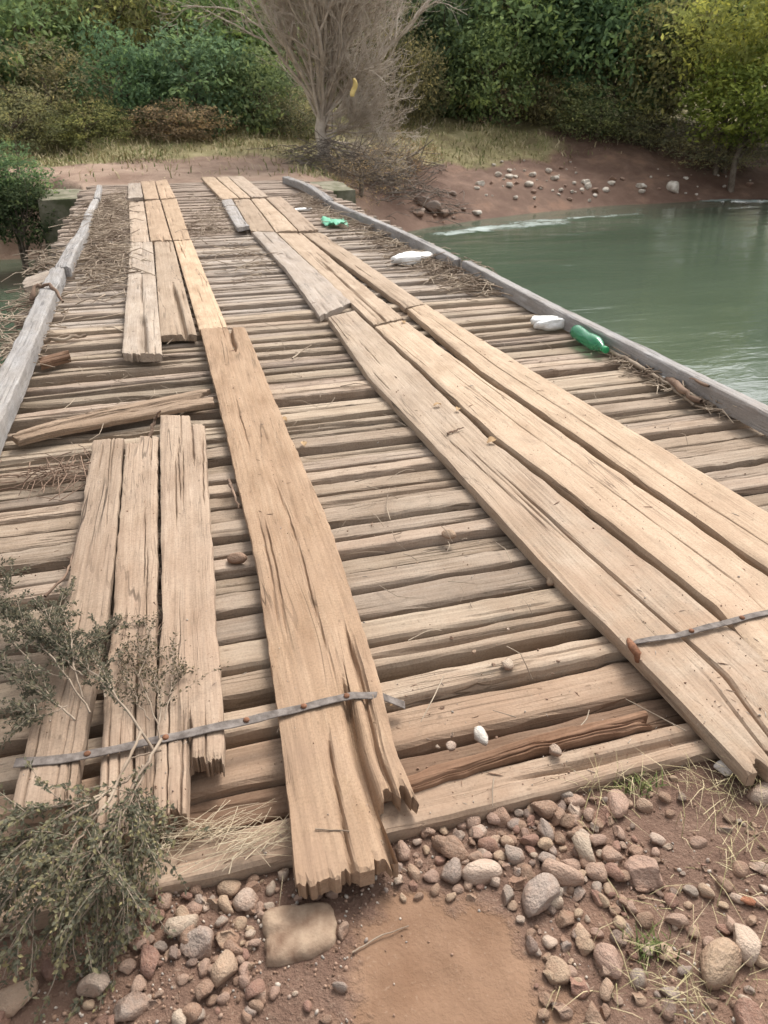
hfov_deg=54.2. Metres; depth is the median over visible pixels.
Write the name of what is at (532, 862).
pebble
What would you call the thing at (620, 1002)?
stone
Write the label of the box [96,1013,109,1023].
pebble
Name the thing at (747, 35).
tree
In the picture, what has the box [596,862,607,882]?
stone
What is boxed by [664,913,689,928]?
stone
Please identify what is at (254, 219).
track plank
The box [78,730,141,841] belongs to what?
driftwood stick
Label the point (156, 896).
pebble
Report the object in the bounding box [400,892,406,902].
stone
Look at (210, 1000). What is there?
pebble
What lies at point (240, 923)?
stone
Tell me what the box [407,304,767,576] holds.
track plank
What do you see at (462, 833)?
stone
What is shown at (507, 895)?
stone
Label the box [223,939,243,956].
stone
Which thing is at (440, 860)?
pebble
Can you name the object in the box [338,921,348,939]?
stone
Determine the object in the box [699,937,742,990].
stone
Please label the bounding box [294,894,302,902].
pebble
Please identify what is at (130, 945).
pebble
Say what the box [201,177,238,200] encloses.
track plank
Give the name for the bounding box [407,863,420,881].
stone
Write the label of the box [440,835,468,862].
stone
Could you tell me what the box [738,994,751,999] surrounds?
pebble
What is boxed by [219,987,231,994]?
pebble
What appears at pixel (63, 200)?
concrete abutment
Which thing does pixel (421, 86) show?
bush
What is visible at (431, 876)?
stone
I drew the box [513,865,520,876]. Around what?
pebble
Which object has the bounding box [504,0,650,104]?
tree
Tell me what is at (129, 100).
bush
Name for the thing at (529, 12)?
tree
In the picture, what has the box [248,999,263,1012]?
pebble
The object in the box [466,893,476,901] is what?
stone
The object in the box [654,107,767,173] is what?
bush
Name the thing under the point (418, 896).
stone
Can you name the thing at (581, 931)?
stone
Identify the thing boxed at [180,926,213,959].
stone
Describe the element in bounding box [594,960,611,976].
stone
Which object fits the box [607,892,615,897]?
pebble
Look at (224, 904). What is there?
stone
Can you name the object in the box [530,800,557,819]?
stone
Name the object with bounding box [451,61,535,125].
bush
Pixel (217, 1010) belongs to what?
pebble
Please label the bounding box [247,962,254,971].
pebble
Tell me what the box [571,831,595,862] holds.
stone
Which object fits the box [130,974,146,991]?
stone
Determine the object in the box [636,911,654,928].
stone
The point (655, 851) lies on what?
pebble
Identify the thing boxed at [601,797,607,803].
stone
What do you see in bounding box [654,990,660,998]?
pebble
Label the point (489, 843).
stone
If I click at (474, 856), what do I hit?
stone
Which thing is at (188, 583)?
track plank
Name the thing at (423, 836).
stone
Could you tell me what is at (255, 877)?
pebble
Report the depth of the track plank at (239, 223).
10.27 m
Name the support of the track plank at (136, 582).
on the wooden bridge
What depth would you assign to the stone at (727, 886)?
1.75 m
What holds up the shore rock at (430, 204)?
on the ground at (486, 973)
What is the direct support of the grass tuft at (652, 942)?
on the ground at (486, 973)
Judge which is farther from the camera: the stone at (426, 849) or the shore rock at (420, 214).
the shore rock at (420, 214)
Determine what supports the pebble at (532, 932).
on the ground at (486, 973)
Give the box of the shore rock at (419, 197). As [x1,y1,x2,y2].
[413,196,428,206]
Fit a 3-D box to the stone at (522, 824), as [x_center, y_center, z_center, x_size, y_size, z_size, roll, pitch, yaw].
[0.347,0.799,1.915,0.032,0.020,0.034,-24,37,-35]
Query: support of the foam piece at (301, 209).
on the wooden bridge
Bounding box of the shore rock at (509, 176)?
[505,174,512,178]
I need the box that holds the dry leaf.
[487,436,495,442]
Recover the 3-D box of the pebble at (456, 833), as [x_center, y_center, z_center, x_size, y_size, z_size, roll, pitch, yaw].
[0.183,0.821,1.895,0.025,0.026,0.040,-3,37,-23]
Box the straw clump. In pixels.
[91,798,291,876]
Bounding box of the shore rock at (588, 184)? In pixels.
[584,182,591,187]
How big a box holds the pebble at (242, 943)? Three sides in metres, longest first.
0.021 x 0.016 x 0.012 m
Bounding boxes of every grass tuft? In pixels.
[612,765,664,797]
[619,920,679,975]
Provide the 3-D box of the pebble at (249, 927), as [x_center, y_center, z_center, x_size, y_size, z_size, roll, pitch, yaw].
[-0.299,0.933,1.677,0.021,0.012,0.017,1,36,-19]
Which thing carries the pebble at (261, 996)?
on the ground at (486, 973)
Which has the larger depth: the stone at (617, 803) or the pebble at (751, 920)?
the stone at (617, 803)
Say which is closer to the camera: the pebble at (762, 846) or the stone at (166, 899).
the stone at (166, 899)
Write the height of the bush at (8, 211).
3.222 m
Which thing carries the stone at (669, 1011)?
on the ground at (486, 973)
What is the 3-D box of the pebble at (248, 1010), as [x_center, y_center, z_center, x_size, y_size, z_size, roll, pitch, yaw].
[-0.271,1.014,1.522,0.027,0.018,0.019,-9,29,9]
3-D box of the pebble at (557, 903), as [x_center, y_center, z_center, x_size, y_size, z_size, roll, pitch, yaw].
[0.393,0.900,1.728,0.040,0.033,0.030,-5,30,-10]
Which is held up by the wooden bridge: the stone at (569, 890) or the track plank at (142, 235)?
the track plank at (142, 235)
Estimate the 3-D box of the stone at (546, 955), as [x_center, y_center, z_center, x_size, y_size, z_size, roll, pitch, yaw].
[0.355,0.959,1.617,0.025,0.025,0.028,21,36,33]
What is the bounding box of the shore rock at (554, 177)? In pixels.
[550,176,558,179]
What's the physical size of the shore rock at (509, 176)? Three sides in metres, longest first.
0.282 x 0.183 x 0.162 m
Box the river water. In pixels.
[0,198,767,404]
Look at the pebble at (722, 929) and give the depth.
1.66 m
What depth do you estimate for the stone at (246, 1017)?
1.51 m
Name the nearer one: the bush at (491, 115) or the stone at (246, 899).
the stone at (246, 899)
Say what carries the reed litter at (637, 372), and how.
on the wooden bridge
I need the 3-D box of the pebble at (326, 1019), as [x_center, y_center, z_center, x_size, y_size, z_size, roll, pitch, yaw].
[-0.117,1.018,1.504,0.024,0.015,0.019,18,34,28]
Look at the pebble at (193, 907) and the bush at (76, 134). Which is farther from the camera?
the bush at (76, 134)
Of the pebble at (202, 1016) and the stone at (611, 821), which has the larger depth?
the stone at (611, 821)
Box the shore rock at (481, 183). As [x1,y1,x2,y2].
[475,181,484,185]
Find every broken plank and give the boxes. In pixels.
[12,389,214,445]
[22,271,74,295]
[39,350,70,369]
[384,711,651,803]
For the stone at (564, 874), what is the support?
on the ground at (486, 973)
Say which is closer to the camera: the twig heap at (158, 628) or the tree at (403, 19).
the twig heap at (158, 628)
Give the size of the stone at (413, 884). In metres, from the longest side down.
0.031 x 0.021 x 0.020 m
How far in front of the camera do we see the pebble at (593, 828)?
1.90 m
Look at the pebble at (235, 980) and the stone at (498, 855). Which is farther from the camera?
the stone at (498, 855)
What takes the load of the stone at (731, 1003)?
on the ground at (486, 973)
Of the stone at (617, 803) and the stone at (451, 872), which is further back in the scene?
the stone at (617, 803)
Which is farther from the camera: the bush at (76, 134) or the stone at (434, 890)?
the bush at (76, 134)
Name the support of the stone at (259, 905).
on the ground at (486, 973)
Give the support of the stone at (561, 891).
on the ground at (486, 973)
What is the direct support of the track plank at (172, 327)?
on the wooden bridge
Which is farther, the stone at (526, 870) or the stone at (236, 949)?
the stone at (526, 870)
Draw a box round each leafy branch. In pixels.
[0,557,153,751]
[0,738,211,1022]
[115,609,229,742]
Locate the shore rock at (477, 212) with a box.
[472,210,481,214]
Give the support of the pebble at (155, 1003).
on the ground at (486, 973)
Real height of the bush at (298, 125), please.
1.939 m
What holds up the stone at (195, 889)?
on the ground at (486, 973)
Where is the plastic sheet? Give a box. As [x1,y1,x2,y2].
[321,216,347,226]
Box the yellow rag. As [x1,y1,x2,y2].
[350,78,357,96]
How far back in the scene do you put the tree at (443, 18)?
26.00 m
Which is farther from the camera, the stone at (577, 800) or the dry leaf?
the dry leaf
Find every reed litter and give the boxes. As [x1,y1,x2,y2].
[0,224,767,806]
[0,241,88,366]
[30,180,175,331]
[149,191,290,284]
[287,192,512,300]
[591,344,739,423]
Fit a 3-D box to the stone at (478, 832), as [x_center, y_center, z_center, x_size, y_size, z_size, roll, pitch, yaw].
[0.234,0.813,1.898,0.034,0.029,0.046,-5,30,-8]
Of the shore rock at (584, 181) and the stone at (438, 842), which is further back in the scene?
the shore rock at (584, 181)
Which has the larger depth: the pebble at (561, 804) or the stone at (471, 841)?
the pebble at (561, 804)
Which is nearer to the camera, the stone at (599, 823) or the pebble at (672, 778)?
the stone at (599, 823)
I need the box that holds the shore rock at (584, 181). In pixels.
[581,179,589,183]
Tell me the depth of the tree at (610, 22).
25.46 m
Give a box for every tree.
[0,0,53,138]
[0,0,108,118]
[0,0,177,84]
[7,2,104,56]
[13,0,174,47]
[66,0,232,83]
[86,0,243,39]
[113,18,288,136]
[137,0,306,89]
[150,0,472,187]
[183,0,299,38]
[201,35,325,136]
[211,1,358,93]
[294,0,434,104]
[298,0,463,67]
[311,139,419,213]
[371,0,529,79]
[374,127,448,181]
[392,0,510,120]
[419,0,621,116]
[434,8,550,125]
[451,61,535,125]
[454,0,595,85]
[480,0,671,112]
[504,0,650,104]
[550,0,711,134]
[572,0,750,115]
[603,0,746,140]
[639,0,767,116]
[650,0,767,175]
[670,36,767,191]
[722,0,766,118]
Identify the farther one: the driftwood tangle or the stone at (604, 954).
the driftwood tangle
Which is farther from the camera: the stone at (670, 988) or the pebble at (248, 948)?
the pebble at (248, 948)
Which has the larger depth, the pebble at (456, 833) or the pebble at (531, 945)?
the pebble at (456, 833)
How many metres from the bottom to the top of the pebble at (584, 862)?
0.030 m
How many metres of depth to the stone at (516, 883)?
1.76 m
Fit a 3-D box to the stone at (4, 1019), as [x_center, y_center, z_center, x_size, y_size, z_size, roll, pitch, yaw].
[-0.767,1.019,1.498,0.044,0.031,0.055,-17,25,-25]
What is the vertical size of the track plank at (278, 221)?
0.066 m
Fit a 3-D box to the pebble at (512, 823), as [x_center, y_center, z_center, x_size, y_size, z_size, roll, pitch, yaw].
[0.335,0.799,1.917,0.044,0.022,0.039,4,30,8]
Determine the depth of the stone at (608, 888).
1.75 m
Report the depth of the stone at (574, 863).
1.80 m
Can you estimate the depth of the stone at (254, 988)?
1.55 m
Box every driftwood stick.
[29,283,63,302]
[43,334,86,342]
[43,532,77,597]
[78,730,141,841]
[123,749,161,771]
[148,411,160,437]
[227,479,239,508]
[292,345,311,358]
[315,828,407,871]
[352,925,408,952]
[447,427,463,434]
[609,348,694,405]
[665,377,702,402]
[689,378,709,386]
[690,392,716,406]
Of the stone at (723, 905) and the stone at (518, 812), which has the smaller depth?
the stone at (723, 905)
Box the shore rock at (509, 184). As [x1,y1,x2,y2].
[506,182,512,187]
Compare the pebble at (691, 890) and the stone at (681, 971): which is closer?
the stone at (681, 971)
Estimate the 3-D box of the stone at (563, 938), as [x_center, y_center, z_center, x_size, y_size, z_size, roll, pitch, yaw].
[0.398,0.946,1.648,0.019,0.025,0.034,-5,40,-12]
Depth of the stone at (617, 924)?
1.68 m
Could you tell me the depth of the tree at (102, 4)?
22.87 m
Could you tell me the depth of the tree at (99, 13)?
26.46 m
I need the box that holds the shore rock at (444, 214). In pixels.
[436,209,448,216]
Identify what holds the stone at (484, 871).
on the ground at (486, 973)
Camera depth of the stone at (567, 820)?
1.91 m
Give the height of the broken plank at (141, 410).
0.048 m
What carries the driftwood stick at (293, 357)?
on the wooden bridge
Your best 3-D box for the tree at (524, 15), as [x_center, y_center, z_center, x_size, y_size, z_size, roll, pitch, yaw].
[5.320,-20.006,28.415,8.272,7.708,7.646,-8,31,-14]
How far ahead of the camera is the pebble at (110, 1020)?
1.50 m
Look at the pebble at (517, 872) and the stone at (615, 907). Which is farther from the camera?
the pebble at (517, 872)
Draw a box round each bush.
[0,30,128,149]
[0,83,74,154]
[0,136,69,269]
[0,165,35,241]
[0,172,69,274]
[28,97,145,152]
[54,12,179,134]
[113,97,246,143]
[243,80,345,140]
[342,2,457,132]
[503,54,630,129]
[530,78,659,142]
[601,91,705,154]
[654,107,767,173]
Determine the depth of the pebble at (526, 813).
1.94 m
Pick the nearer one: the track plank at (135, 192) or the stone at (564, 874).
the stone at (564, 874)
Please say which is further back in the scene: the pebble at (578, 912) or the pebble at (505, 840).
the pebble at (505, 840)
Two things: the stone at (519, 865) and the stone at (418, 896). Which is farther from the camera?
the stone at (519, 865)
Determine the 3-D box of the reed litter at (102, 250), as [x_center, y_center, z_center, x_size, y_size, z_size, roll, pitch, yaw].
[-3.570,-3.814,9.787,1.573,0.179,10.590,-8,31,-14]
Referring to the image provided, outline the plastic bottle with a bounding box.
[570,325,608,353]
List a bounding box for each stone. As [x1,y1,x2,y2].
[0,978,37,1017]
[0,1011,10,1023]
[41,955,67,980]
[76,971,109,997]
[109,944,125,957]
[113,991,149,1021]
[119,925,136,935]
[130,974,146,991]
[134,935,148,949]
[140,944,159,979]
[143,934,154,944]
[144,905,165,928]
[153,940,167,952]
[154,989,164,998]
[155,892,171,910]
[164,914,198,937]
[171,1008,186,1023]
[176,973,188,985]
[177,949,180,958]
[179,924,194,943]
[180,892,192,899]
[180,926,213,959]
[188,884,200,896]
[194,896,209,912]
[194,979,214,1001]
[198,958,210,978]
[206,898,220,910]
[210,949,237,988]
[214,929,238,950]
[216,992,229,1004]
[217,880,240,897]
[217,895,234,914]
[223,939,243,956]
[227,552,246,563]
[232,887,258,910]
[232,916,246,931]
[238,961,250,976]
[238,975,249,989]
[241,1009,251,1023]
[244,880,260,891]
[245,929,255,939]
[245,978,265,1000]
[247,938,260,946]
[253,901,263,914]
[255,910,263,919]
[262,902,336,966]
[264,902,274,909]
[266,880,275,895]
[269,986,279,1000]
[278,867,288,881]
[325,890,337,898]
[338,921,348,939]
[394,874,403,884]
[396,840,410,861]
[398,862,402,872]
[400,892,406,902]
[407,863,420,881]
[409,880,417,891]
[412,838,421,845]
[413,892,423,901]
[415,858,422,868]
[420,827,429,838]
[422,845,429,854]
[423,869,438,882]
[424,828,435,836]
[430,883,439,896]
[432,835,445,853]
[438,826,448,835]
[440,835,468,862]
[440,857,461,884]
[441,529,455,538]
[445,892,456,902]
[446,741,455,751]
[452,884,463,893]
[457,822,466,830]
[458,830,464,838]
[461,859,469,864]
[462,858,501,885]
[463,881,472,890]
[466,816,480,829]
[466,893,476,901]
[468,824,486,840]
[468,837,475,846]
[468,851,481,861]
[471,826,483,839]
[474,726,487,745]
[475,884,484,890]
[478,836,499,852]
[478,848,486,853]
[486,812,500,825]
[490,877,499,887]
[491,835,500,842]
[492,807,510,827]
[493,850,506,860]
[496,830,505,836]
[501,658,513,669]
[501,884,514,905]
[502,862,510,870]
[505,844,524,865]
[507,900,517,910]
[508,834,516,844]
[508,875,526,890]
[514,809,522,816]
[516,862,525,867]
[516,915,524,923]
[518,820,526,829]
[519,834,538,846]
[520,864,532,881]
[521,827,529,836]
[522,872,559,917]
[525,845,534,853]
[526,804,533,813]
[527,815,535,822]
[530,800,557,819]
[537,818,553,840]
[537,837,552,851]
[537,851,555,862]
[537,1008,549,1019]
[538,991,552,1007]
[541,858,584,887]
[541,935,557,949]
[542,952,551,961]
[543,970,560,987]
[545,956,570,984]
[546,576,553,585]
[549,744,561,756]
[551,807,565,826]
[552,1002,572,1019]
[554,831,565,845]
[555,910,574,928]
[558,814,574,828]
[558,846,566,852]
[559,858,580,869]
[559,887,563,896]
[560,791,573,799]
[561,934,569,941]
[561,941,571,952]
[566,831,575,840]
[566,886,574,894]
[567,794,585,807]
[567,802,580,816]
[568,965,577,982]
[569,976,589,998]
[571,826,583,831]
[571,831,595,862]
[572,886,585,901]
[575,922,590,939]
[575,936,594,956]
[579,821,588,829]
[579,869,586,875]
[583,807,594,821]
[584,1000,604,1023]
[585,862,603,880]
[588,797,596,802]
[589,834,606,847]
[590,889,602,906]
[590,927,603,939]
[592,818,603,830]
[593,808,610,829]
[593,942,622,979]
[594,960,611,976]
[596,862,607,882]
[598,893,609,907]
[599,977,613,1000]
[600,1003,610,1020]
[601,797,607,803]
[601,845,622,863]
[602,805,609,813]
[603,882,614,894]
[604,862,624,881]
[606,789,628,817]
[608,816,614,826]
[609,903,620,916]
[612,915,626,930]
[613,825,625,839]
[613,994,623,1005]
[615,870,630,882]
[619,841,626,849]
[623,855,663,892]
[626,900,638,914]
[629,968,647,990]
[631,846,642,855]
[636,798,652,813]
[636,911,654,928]
[638,894,645,899]
[649,832,665,846]
[653,999,660,1013]
[654,889,663,897]
[657,791,671,803]
[659,951,676,961]
[660,986,679,1001]
[660,999,676,1020]
[663,893,678,907]
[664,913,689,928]
[677,966,692,975]
[687,924,699,938]
[697,882,714,899]
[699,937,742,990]
[702,936,713,946]
[705,993,717,1001]
[713,760,733,775]
[716,876,733,892]
[718,901,728,908]
[724,915,734,932]
[728,892,744,904]
[729,999,736,1008]
[732,860,748,877]
[733,923,761,967]
[733,997,766,1023]
[740,896,755,905]
[743,985,754,994]
[746,781,767,805]
[748,861,767,874]
[753,896,767,907]
[754,954,767,969]
[759,884,767,891]
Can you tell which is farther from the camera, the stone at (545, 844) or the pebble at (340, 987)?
the stone at (545, 844)
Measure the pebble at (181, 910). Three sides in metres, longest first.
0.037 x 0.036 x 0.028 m
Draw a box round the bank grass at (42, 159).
[0,67,675,186]
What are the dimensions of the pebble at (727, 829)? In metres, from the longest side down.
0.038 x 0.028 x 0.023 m
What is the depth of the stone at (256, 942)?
1.64 m
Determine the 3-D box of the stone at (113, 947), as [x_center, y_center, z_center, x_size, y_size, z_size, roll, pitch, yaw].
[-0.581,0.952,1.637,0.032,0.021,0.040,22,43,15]
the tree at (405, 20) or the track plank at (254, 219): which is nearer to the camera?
the track plank at (254, 219)
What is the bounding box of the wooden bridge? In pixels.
[0,176,767,937]
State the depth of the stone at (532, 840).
1.85 m
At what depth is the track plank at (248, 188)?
13.18 m
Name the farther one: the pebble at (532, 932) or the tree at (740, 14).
the tree at (740, 14)
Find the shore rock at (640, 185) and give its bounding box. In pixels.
[636,183,644,187]
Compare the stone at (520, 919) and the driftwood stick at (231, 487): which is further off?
the driftwood stick at (231, 487)
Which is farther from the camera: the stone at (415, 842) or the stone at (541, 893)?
the stone at (415, 842)
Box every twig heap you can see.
[0,444,90,504]
[60,459,162,664]
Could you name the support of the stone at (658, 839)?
on the ground at (486, 973)
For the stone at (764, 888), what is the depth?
1.74 m
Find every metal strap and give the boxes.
[13,692,404,767]
[626,610,767,662]
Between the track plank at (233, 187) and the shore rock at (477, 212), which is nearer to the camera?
the track plank at (233, 187)
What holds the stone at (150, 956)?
on the ground at (486, 973)
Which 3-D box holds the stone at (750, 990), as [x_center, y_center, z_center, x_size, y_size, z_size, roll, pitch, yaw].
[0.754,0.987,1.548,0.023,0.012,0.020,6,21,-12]
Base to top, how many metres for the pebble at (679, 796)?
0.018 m
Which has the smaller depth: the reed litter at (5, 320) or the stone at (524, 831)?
the stone at (524, 831)
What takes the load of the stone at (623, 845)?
on the ground at (486, 973)
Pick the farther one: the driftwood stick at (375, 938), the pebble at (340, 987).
the driftwood stick at (375, 938)
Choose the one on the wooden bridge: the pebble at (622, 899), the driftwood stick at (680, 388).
the driftwood stick at (680, 388)
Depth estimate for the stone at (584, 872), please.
1.78 m
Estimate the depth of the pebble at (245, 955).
1.62 m
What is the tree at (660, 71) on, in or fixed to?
on the ground at (486, 973)
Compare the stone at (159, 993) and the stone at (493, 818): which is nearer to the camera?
the stone at (159, 993)
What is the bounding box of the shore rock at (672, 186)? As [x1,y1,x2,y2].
[666,181,678,192]
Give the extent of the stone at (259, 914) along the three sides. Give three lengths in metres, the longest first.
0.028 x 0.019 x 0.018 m
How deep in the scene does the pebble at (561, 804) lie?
1.96 m
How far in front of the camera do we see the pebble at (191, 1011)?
1.51 m
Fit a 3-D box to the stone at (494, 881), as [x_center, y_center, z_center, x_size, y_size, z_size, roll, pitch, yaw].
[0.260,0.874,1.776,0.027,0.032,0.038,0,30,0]
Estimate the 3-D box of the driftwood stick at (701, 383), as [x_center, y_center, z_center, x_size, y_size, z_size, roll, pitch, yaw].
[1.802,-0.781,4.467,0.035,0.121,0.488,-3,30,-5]
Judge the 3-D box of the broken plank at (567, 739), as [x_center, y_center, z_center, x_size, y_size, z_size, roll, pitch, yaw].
[0.362,0.674,2.071,0.869,0.043,0.079,-10,31,-16]
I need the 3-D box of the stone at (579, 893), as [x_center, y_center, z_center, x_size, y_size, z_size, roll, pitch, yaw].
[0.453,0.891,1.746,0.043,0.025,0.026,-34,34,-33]
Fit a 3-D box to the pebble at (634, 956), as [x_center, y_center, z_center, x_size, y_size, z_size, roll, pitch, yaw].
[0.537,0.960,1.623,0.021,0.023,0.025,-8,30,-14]
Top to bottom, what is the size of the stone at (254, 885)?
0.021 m
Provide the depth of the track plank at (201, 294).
6.57 m
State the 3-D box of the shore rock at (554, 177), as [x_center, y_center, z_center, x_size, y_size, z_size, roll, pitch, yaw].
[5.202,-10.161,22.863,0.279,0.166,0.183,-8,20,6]
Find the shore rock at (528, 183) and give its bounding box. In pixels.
[524,181,532,185]
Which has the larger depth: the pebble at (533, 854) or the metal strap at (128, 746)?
the metal strap at (128, 746)
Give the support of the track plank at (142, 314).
on the wooden bridge
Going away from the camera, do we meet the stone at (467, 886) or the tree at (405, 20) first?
the stone at (467, 886)
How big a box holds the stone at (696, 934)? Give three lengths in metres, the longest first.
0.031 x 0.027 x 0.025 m
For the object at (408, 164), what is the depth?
20.89 m
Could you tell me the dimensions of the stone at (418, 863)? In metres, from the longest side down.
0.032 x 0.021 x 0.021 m
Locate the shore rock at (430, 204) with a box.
[424,200,441,211]
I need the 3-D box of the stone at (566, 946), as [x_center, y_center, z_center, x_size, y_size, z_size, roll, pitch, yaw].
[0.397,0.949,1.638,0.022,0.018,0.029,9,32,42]
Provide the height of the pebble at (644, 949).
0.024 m
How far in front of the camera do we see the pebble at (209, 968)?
1.59 m
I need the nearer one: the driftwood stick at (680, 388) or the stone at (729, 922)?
the stone at (729, 922)
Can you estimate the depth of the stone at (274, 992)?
1.55 m
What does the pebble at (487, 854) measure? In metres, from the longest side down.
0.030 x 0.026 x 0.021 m
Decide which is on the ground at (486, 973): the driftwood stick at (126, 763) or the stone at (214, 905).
the stone at (214, 905)
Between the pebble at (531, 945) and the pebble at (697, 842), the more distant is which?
the pebble at (697, 842)
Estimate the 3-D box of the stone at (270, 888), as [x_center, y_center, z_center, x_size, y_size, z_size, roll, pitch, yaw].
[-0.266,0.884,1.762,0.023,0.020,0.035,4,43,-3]
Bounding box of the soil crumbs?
[0,268,767,866]
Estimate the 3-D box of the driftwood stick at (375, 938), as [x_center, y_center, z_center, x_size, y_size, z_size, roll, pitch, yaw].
[-0.008,0.936,1.651,0.138,0.006,0.009,-14,32,-23]
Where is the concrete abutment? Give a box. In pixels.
[38,181,355,255]
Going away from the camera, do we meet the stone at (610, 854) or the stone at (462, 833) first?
the stone at (610, 854)
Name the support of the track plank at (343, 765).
on the wooden bridge
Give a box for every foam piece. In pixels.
[295,207,310,210]
[391,251,434,264]
[530,316,564,330]
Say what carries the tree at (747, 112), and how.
on the ground at (486, 973)
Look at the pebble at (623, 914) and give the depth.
1.70 m
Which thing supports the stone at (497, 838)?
on the ground at (486, 973)
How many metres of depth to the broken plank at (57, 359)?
4.97 m
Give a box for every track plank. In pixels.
[10,438,124,824]
[97,436,159,845]
[122,242,162,361]
[128,183,142,200]
[129,201,148,242]
[141,181,158,200]
[145,200,171,244]
[154,241,196,341]
[154,415,225,829]
[155,179,175,199]
[161,199,189,242]
[174,240,226,335]
[200,327,418,899]
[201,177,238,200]
[216,176,250,199]
[221,199,249,231]
[229,176,268,198]
[233,199,273,234]
[251,198,297,234]
[252,232,349,321]
[266,197,317,234]
[278,233,403,329]
[303,233,423,312]
[328,311,767,785]
[375,321,767,665]
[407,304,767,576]
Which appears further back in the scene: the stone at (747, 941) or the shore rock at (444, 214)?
the shore rock at (444, 214)
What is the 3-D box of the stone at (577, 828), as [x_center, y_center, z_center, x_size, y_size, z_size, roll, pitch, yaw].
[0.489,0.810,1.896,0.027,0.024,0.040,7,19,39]
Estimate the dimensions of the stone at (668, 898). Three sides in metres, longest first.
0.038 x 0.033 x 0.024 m
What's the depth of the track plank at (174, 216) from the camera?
9.95 m
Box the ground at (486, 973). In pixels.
[0,3,767,1023]
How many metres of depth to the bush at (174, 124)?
20.44 m
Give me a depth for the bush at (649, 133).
25.72 m
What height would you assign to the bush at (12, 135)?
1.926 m
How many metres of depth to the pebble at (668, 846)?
1.84 m
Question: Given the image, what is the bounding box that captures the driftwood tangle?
[246,107,476,224]
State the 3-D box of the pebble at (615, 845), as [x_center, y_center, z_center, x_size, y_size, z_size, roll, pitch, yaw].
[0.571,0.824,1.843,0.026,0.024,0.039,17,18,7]
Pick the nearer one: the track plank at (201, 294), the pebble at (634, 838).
the pebble at (634, 838)
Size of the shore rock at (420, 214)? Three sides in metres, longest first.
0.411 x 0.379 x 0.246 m
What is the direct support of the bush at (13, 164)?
on the ground at (486, 973)
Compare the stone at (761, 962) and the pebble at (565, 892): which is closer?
the stone at (761, 962)
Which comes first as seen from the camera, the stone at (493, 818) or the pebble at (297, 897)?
the pebble at (297, 897)
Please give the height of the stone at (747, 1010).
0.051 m
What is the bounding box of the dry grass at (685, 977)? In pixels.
[279,742,767,1023]
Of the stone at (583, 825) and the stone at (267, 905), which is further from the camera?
the stone at (583, 825)
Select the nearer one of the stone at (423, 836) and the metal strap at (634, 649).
the stone at (423, 836)
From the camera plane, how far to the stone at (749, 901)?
1.71 m
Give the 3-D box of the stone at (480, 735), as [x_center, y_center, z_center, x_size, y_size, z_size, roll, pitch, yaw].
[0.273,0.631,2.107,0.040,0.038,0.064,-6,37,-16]
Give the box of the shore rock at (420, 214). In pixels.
[413,208,424,216]
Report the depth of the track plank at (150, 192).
12.82 m
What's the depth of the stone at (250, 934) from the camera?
1.66 m
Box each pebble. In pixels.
[82,999,94,1009]
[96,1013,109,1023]
[107,1014,117,1023]
[118,958,136,974]
[128,939,138,951]
[135,938,146,949]
[147,998,160,1010]
[154,892,164,899]
[169,945,177,960]
[175,905,188,916]
[182,1002,201,1023]
[185,958,197,966]
[187,901,202,915]
[195,894,202,903]
[196,1009,205,1021]
[205,994,217,1006]
[207,963,213,975]
[212,955,218,963]
[215,915,228,927]
[215,1007,219,1014]
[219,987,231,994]
[232,976,238,985]
[236,955,244,964]
[239,940,245,946]
[242,948,249,960]
[244,1006,256,1016]
[245,907,254,915]
[245,925,254,930]
[245,941,252,950]
[246,874,259,883]
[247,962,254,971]
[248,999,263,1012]
[253,989,265,1004]
[291,991,298,996]
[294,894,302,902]
[303,1000,312,1012]
[319,1014,331,1023]
[332,982,347,993]
[413,852,419,857]
[435,855,445,865]
[452,828,461,841]
[482,851,491,858]
[500,835,514,846]
[507,818,520,830]
[512,825,519,834]
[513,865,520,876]
[523,809,532,819]
[526,928,536,939]
[526,935,537,953]
[527,821,534,826]
[528,859,535,866]
[529,852,537,857]
[533,858,541,868]
[534,947,541,956]
[547,905,556,915]
[548,846,557,856]
[551,896,563,909]
[557,800,565,810]
[562,886,572,896]
[568,958,573,964]
[570,977,582,987]
[571,928,576,938]
[572,847,578,857]
[574,815,579,826]
[574,908,582,919]
[579,858,589,868]
[584,915,589,922]
[589,822,598,833]
[591,881,601,892]
[596,849,601,858]
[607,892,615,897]
[610,929,627,947]
[611,840,620,851]
[617,894,627,906]
[619,923,633,939]
[621,911,626,916]
[625,950,638,960]
[628,844,637,853]
[629,822,635,829]
[631,835,637,842]
[631,991,646,1005]
[642,942,655,956]
[651,847,659,856]
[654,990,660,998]
[657,943,672,953]
[662,843,673,849]
[665,809,674,818]
[668,887,678,895]
[669,775,678,781]
[676,791,686,800]
[682,885,698,896]
[682,943,695,954]
[683,901,692,908]
[690,836,707,848]
[701,866,708,871]
[704,998,717,1008]
[716,825,732,833]
[716,924,730,935]
[719,995,725,1000]
[722,813,735,823]
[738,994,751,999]
[745,826,758,835]
[746,915,756,925]
[750,821,756,827]
[758,843,765,849]
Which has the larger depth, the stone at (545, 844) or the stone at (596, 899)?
the stone at (545, 844)

